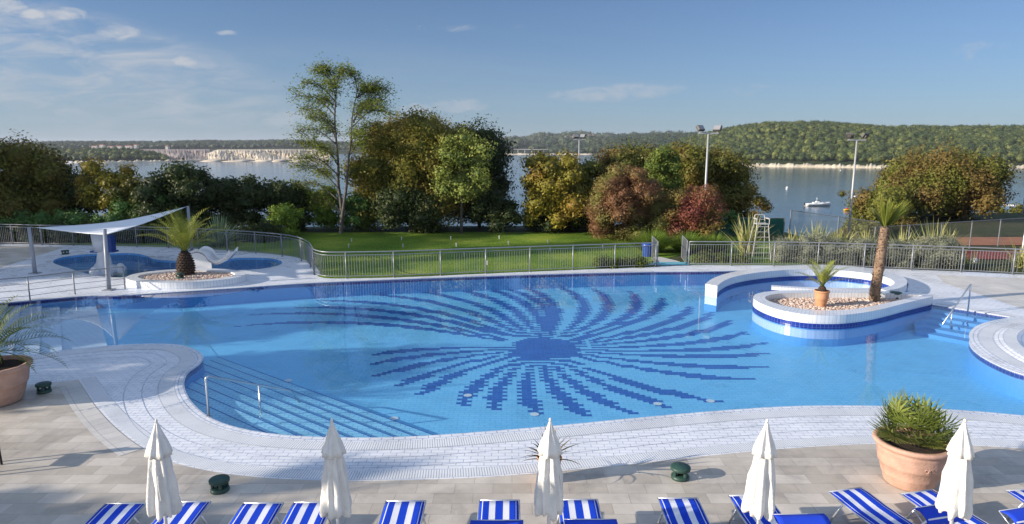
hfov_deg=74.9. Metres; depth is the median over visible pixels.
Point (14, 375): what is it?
terracotta pot
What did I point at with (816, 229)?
flax plant
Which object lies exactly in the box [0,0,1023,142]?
sky
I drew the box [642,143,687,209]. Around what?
cypress tree
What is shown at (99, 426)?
slab edging
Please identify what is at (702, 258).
shrub
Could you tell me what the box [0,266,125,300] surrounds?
wire railing
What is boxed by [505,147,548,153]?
distant hills
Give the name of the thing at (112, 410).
edge grating
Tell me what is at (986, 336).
terrace grating
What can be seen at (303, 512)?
sun lounger
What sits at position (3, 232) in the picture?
undergrowth
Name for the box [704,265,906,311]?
ring wall
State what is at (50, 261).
paddling pool edge
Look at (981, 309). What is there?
step edge grating
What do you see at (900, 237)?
flax plant
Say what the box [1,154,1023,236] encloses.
sea water
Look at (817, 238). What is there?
grey shrub
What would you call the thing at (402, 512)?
sun lounger
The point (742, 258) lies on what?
shrub
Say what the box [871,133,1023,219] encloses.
oak tree
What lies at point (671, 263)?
foot bath
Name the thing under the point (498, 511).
sun lounger
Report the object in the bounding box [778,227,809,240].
flax plant
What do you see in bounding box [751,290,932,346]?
palm planter
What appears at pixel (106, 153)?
wood on the left point
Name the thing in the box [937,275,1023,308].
paving
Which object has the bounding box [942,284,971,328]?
handrail
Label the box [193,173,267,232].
evergreen tree
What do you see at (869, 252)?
grey shrub
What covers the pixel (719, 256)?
shrub
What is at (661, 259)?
gate path
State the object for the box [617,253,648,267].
shrub
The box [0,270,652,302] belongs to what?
pool edge tiles
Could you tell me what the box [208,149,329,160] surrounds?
quarry cliff
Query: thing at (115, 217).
hedge shrub
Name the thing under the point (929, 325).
entry steps
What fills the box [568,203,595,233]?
leafy bush
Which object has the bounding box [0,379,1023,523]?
stone paving
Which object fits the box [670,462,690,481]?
deck light
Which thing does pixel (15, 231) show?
undergrowth
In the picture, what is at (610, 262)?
shrub
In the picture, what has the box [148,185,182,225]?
hedge shrub
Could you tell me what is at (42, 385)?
deck light
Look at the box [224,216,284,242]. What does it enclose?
undergrowth
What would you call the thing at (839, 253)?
grey shrub
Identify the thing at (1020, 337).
terrace ring
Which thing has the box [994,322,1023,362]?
terrace ring
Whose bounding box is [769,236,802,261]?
grey shrub
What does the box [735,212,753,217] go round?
leafy bush
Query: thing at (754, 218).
umpire chair
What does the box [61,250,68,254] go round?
deck light
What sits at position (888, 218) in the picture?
tall palm
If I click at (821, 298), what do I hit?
terracotta pot
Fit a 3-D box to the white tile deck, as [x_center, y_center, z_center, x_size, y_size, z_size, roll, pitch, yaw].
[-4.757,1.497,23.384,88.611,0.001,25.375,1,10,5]
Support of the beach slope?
on the pool floor at (334, 361)
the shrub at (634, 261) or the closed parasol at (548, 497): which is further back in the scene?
the shrub at (634, 261)
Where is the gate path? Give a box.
[654,257,686,265]
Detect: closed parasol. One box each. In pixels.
[144,419,182,523]
[320,418,351,523]
[534,418,563,523]
[741,419,777,523]
[935,419,974,523]
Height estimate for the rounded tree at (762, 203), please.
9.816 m
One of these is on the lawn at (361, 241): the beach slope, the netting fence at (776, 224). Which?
the netting fence at (776, 224)
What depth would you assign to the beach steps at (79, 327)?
21.60 m
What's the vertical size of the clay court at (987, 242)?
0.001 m
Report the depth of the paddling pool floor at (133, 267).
32.62 m
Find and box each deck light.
[35,381,51,393]
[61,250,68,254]
[175,272,183,278]
[208,474,229,494]
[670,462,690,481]
[890,291,901,298]
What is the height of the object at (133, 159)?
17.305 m
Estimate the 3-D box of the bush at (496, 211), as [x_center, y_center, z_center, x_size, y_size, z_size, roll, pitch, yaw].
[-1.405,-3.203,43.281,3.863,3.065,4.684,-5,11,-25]
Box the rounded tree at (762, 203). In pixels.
[745,184,773,217]
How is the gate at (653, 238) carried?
attached to the metal fence at (440, 252)
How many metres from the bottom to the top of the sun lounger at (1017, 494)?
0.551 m
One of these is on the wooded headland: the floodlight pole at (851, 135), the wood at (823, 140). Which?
the wood at (823, 140)
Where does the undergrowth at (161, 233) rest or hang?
on the lawn at (361, 241)
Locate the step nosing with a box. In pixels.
[186,357,433,436]
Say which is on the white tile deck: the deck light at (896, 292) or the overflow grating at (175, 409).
the overflow grating at (175, 409)
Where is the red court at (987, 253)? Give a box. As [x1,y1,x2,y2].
[960,251,1023,258]
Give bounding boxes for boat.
[201,158,227,161]
[222,159,254,161]
[249,160,271,161]
[272,159,288,161]
[804,200,830,205]
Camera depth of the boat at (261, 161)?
909.13 m
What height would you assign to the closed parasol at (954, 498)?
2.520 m
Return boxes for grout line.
[32,357,1019,467]
[34,353,1016,457]
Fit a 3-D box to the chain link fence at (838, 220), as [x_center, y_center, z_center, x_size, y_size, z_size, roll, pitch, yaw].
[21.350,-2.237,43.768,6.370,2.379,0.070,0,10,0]
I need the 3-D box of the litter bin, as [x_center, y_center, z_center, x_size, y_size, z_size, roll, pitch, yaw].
[6.812,-0.634,33.592,0.620,0.724,0.620,0,10,0]
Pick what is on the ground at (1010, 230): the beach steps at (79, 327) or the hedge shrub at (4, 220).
the hedge shrub at (4, 220)
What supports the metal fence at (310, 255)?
on the white tile deck
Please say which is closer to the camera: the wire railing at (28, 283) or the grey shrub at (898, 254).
the wire railing at (28, 283)
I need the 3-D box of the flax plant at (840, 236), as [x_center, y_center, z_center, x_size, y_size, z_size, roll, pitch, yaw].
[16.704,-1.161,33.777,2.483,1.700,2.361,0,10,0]
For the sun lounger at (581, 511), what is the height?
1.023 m
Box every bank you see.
[506,153,590,154]
[751,190,1023,233]
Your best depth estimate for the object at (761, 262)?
33.58 m
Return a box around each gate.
[651,236,658,264]
[681,235,687,263]
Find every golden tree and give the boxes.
[67,153,144,212]
[519,147,590,230]
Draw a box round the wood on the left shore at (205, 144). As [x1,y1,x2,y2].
[0,139,361,148]
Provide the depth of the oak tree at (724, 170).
44.75 m
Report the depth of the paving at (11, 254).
34.74 m
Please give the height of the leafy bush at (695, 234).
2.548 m
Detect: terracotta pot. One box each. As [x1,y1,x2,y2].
[0,355,32,406]
[814,289,829,306]
[872,426,947,491]
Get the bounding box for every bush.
[262,202,304,239]
[297,184,342,229]
[332,190,375,230]
[463,190,524,232]
[522,209,572,233]
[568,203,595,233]
[582,159,674,242]
[637,204,713,237]
[660,181,729,239]
[708,208,740,232]
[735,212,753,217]
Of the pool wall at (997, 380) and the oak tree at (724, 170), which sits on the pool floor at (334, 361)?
the pool wall at (997, 380)
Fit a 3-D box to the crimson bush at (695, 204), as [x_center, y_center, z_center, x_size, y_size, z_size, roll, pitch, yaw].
[10.425,-2.729,38.569,3.868,3.753,3.681,0,10,0]
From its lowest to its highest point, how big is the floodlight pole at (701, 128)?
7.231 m
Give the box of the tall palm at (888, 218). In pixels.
[868,192,912,301]
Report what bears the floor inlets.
on the pool floor at (334, 361)
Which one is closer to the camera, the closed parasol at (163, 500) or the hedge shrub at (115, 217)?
the closed parasol at (163, 500)
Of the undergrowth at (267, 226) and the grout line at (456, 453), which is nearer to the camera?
the grout line at (456, 453)
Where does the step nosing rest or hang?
on the corner steps at (254, 421)
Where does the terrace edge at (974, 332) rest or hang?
on the white tile deck
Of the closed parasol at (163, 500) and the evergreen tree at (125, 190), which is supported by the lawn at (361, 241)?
the evergreen tree at (125, 190)
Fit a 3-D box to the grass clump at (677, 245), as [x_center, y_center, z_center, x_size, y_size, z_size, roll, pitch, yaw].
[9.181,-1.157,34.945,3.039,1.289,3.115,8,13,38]
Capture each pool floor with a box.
[61,260,273,276]
[180,285,1023,434]
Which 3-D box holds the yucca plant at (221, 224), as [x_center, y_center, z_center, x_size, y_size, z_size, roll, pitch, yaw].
[-16.189,-1.751,36.817,3.603,2.113,3.586,0,10,0]
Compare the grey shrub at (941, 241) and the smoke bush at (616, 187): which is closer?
the grey shrub at (941, 241)
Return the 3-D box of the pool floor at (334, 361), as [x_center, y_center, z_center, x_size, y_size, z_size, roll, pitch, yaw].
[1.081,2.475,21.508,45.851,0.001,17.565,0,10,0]
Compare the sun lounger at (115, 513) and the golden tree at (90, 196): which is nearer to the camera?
the sun lounger at (115, 513)
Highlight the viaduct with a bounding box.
[513,149,548,152]
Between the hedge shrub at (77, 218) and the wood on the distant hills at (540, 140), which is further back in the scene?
the wood on the distant hills at (540, 140)
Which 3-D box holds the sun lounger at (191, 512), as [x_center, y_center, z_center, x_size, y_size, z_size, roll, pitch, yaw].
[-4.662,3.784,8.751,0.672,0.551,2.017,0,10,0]
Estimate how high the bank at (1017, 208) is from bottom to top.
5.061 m
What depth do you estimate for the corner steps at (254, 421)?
15.13 m
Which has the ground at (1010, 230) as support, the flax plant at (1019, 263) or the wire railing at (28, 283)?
the flax plant at (1019, 263)
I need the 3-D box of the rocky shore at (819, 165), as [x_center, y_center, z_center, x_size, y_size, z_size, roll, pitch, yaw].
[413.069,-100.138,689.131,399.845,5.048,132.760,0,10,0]
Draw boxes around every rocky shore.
[58,159,207,162]
[742,163,1023,167]
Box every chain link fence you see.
[789,210,881,239]
[874,218,1023,248]
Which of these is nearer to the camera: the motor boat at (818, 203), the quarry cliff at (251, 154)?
the motor boat at (818, 203)
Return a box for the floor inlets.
[284,379,714,419]
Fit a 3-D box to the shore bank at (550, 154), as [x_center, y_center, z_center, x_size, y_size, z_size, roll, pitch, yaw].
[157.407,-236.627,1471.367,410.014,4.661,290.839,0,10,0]
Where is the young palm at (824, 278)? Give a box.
[799,258,853,291]
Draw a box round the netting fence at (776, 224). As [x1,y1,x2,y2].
[713,218,784,234]
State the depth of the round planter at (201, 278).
26.65 m
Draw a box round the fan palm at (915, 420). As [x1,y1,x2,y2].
[864,388,971,449]
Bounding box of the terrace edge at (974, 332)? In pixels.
[969,317,1023,374]
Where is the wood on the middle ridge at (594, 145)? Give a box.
[541,131,711,152]
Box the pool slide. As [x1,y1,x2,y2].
[190,246,237,267]
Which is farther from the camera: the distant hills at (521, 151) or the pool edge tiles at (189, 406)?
the distant hills at (521, 151)
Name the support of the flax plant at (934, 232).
on the ground at (1010, 230)
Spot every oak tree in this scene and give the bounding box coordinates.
[334,104,495,231]
[448,113,520,227]
[655,138,763,216]
[838,180,925,238]
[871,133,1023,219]
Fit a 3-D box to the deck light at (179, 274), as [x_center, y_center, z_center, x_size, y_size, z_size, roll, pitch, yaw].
[-13.437,0.547,27.025,0.336,0.218,0.336,0,10,0]
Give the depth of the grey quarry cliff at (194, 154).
1039.00 m
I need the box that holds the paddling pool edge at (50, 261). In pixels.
[46,252,287,278]
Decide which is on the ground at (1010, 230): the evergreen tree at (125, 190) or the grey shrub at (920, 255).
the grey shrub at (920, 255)
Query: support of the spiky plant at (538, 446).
in the terracotta pot
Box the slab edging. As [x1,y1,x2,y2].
[25,380,142,455]
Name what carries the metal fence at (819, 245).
on the white tile deck
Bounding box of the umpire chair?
[746,214,770,260]
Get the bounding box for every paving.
[0,246,62,266]
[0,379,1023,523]
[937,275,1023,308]
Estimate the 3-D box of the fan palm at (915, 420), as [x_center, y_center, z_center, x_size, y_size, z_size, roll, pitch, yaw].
[6.548,2.533,10.807,1.455,1.009,1.530,-9,13,-41]
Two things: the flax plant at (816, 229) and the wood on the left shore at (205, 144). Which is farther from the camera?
the wood on the left shore at (205, 144)
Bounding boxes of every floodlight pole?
[573,134,585,162]
[696,125,722,197]
[846,133,868,242]
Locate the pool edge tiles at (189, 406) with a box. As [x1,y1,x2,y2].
[26,344,1023,441]
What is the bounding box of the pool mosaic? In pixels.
[234,288,769,415]
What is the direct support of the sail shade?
on the white tile deck
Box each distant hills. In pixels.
[500,129,697,151]
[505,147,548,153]
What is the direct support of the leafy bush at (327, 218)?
on the ground at (1010, 230)
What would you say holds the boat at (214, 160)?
in the sea water
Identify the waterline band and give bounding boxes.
[0,271,1023,386]
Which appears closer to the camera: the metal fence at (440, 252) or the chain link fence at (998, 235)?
the metal fence at (440, 252)
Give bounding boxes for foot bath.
[649,262,687,264]
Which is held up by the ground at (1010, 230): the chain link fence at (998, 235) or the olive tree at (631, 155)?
the olive tree at (631, 155)
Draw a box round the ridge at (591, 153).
[561,150,605,154]
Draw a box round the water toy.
[89,234,127,276]
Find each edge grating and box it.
[81,376,1023,478]
[936,302,1023,316]
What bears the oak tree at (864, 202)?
on the ground at (1010, 230)
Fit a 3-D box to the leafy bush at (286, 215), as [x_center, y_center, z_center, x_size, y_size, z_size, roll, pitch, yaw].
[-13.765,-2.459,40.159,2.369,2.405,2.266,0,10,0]
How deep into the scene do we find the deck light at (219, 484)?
10.71 m
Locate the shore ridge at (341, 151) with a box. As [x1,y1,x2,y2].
[148,146,367,153]
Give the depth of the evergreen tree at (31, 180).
40.47 m
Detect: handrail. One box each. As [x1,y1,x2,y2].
[205,375,300,416]
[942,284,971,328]
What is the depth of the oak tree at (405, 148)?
41.82 m
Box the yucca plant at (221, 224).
[196,213,244,248]
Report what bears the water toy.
on the paddling pool floor at (133, 267)
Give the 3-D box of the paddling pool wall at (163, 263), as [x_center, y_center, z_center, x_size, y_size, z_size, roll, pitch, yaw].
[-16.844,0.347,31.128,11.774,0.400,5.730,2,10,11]
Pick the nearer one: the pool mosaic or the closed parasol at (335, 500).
the closed parasol at (335, 500)
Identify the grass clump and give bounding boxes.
[626,226,678,252]
[664,231,711,252]
[696,233,735,251]
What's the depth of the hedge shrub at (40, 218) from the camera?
38.55 m
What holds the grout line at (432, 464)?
on the white tile deck
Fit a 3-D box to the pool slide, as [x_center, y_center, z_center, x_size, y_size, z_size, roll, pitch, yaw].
[-13.402,0.048,29.915,2.026,1.406,0.993,0,10,0]
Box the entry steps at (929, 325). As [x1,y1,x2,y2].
[914,309,996,344]
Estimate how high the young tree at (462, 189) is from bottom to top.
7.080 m
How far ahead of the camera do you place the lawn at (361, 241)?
35.48 m
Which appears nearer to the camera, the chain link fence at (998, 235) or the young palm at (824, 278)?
the young palm at (824, 278)
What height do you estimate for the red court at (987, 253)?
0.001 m
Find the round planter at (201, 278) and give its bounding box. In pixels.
[126,268,245,289]
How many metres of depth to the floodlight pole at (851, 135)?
46.48 m
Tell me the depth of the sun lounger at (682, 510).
9.50 m
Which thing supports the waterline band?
attached to the pool wall at (997, 380)
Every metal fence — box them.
[0,224,314,270]
[312,242,656,278]
[687,241,1023,274]
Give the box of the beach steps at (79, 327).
[0,305,106,354]
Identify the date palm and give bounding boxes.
[0,295,70,370]
[136,205,230,275]
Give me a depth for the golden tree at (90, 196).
40.02 m
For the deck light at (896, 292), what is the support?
on the palm planter at (841, 318)
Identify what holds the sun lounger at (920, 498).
on the stone paving at (62, 464)
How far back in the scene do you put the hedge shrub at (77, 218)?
38.58 m
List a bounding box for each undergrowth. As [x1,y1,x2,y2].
[0,222,21,241]
[1,221,61,243]
[47,217,121,242]
[103,220,160,243]
[143,215,211,243]
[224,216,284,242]
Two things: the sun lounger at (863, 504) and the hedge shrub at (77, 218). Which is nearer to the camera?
the sun lounger at (863, 504)
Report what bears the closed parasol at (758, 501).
on the stone paving at (62, 464)
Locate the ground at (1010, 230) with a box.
[11,213,1023,273]
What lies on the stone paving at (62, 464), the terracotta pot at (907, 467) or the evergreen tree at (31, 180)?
the terracotta pot at (907, 467)
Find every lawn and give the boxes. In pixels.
[64,232,719,277]
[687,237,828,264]
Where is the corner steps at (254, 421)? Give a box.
[186,357,430,436]
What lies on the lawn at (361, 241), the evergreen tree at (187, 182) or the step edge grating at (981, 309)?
the evergreen tree at (187, 182)
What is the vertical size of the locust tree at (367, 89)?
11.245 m
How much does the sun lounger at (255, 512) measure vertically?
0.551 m
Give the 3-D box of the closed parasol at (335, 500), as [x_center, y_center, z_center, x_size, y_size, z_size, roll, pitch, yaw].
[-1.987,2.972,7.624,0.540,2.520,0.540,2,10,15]
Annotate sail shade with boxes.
[27,206,193,290]
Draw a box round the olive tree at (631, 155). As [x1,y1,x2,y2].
[591,137,659,202]
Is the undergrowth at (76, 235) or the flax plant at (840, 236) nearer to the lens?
the flax plant at (840, 236)
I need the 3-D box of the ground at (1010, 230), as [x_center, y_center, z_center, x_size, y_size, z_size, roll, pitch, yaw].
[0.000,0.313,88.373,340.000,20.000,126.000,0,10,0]
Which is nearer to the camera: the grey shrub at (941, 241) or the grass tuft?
the grey shrub at (941, 241)
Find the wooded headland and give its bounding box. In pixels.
[739,133,1023,165]
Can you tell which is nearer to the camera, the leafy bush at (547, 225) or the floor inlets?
the floor inlets
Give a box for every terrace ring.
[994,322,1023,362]
[1004,324,1023,355]
[1017,329,1023,346]
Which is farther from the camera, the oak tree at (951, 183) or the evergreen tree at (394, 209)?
the oak tree at (951, 183)
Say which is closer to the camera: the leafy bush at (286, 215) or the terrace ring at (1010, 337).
the terrace ring at (1010, 337)
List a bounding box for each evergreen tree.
[0,129,86,221]
[61,164,99,217]
[100,176,151,220]
[125,156,225,230]
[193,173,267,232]
[240,176,313,231]
[365,182,454,233]
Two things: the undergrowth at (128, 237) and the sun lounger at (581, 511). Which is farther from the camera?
the undergrowth at (128, 237)
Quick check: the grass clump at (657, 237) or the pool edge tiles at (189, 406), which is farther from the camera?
the grass clump at (657, 237)
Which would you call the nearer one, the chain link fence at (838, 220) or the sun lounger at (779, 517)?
the sun lounger at (779, 517)
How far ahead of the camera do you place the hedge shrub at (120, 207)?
38.71 m
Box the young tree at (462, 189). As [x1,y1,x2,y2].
[426,124,498,233]
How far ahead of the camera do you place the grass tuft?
34.50 m
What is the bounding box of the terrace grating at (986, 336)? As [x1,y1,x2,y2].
[979,318,1023,369]
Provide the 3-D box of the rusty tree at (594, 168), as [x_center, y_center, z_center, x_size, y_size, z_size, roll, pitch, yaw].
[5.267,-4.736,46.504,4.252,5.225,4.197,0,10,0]
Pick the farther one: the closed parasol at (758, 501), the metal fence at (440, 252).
the metal fence at (440, 252)
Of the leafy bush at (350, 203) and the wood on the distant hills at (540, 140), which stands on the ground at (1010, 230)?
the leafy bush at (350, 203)
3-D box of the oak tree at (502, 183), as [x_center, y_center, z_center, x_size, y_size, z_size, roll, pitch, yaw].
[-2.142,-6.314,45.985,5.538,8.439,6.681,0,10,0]
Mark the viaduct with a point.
(530, 149)
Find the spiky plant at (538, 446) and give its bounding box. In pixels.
[521,424,579,464]
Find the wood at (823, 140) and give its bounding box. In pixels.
[656,119,1023,162]
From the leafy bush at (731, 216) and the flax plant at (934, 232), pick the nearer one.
the flax plant at (934, 232)
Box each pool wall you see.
[8,274,1023,399]
[53,253,281,268]
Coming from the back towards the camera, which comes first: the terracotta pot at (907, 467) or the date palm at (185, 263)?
the date palm at (185, 263)
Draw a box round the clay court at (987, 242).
[921,237,1022,244]
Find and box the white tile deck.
[0,243,1023,480]
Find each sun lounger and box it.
[84,503,145,523]
[151,501,211,523]
[229,502,283,523]
[281,502,331,523]
[378,500,426,523]
[470,499,523,523]
[556,499,617,523]
[657,497,709,523]
[728,495,830,523]
[828,487,970,523]
[900,489,1023,523]
[1004,489,1023,520]
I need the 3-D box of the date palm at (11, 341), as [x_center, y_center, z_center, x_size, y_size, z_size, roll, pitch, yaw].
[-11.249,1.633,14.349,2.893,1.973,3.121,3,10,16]
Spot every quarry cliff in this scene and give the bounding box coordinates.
[140,149,209,160]
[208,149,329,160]
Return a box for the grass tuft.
[963,251,985,263]
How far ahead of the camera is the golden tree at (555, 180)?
41.33 m
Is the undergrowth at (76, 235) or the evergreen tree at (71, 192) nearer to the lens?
the undergrowth at (76, 235)
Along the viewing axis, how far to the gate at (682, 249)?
31.82 m
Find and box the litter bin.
[642,242,651,256]
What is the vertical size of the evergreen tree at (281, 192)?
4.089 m
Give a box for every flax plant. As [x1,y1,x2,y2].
[714,214,778,255]
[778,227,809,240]
[799,221,835,240]
[828,225,856,242]
[847,226,878,242]
[888,225,923,243]
[907,215,979,259]
[989,237,1023,267]
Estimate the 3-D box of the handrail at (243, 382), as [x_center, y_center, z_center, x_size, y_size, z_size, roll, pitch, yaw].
[-5.574,2.953,14.552,0.099,1.574,2.232,8,13,38]
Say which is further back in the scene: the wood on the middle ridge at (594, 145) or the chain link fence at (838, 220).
the wood on the middle ridge at (594, 145)
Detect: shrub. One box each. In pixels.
[0,214,33,241]
[9,209,57,243]
[47,208,100,239]
[90,210,131,223]
[100,196,152,224]
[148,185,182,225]
[591,253,623,268]
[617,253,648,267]
[690,249,717,262]
[711,250,729,262]
[726,251,751,262]
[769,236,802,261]
[793,232,832,264]
[821,236,859,266]
[842,235,887,267]
[885,237,918,268]
[901,236,939,269]
[920,233,967,267]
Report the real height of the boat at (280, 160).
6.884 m
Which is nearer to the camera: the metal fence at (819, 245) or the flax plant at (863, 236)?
the metal fence at (819, 245)
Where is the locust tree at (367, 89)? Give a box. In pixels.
[273,52,401,233]
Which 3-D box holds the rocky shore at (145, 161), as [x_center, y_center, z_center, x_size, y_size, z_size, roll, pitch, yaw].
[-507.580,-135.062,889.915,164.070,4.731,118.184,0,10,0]
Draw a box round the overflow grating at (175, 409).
[31,345,1023,449]
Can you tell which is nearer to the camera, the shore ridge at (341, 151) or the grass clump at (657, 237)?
the grass clump at (657, 237)
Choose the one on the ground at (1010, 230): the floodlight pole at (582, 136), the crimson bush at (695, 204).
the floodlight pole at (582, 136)
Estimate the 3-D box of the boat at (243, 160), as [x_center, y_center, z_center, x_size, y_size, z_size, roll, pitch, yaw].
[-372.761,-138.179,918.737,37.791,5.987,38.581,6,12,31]
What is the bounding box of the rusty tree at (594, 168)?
[561,156,608,227]
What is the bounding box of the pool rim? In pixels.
[5,270,1022,381]
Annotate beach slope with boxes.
[97,308,217,363]
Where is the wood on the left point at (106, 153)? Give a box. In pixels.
[39,147,171,160]

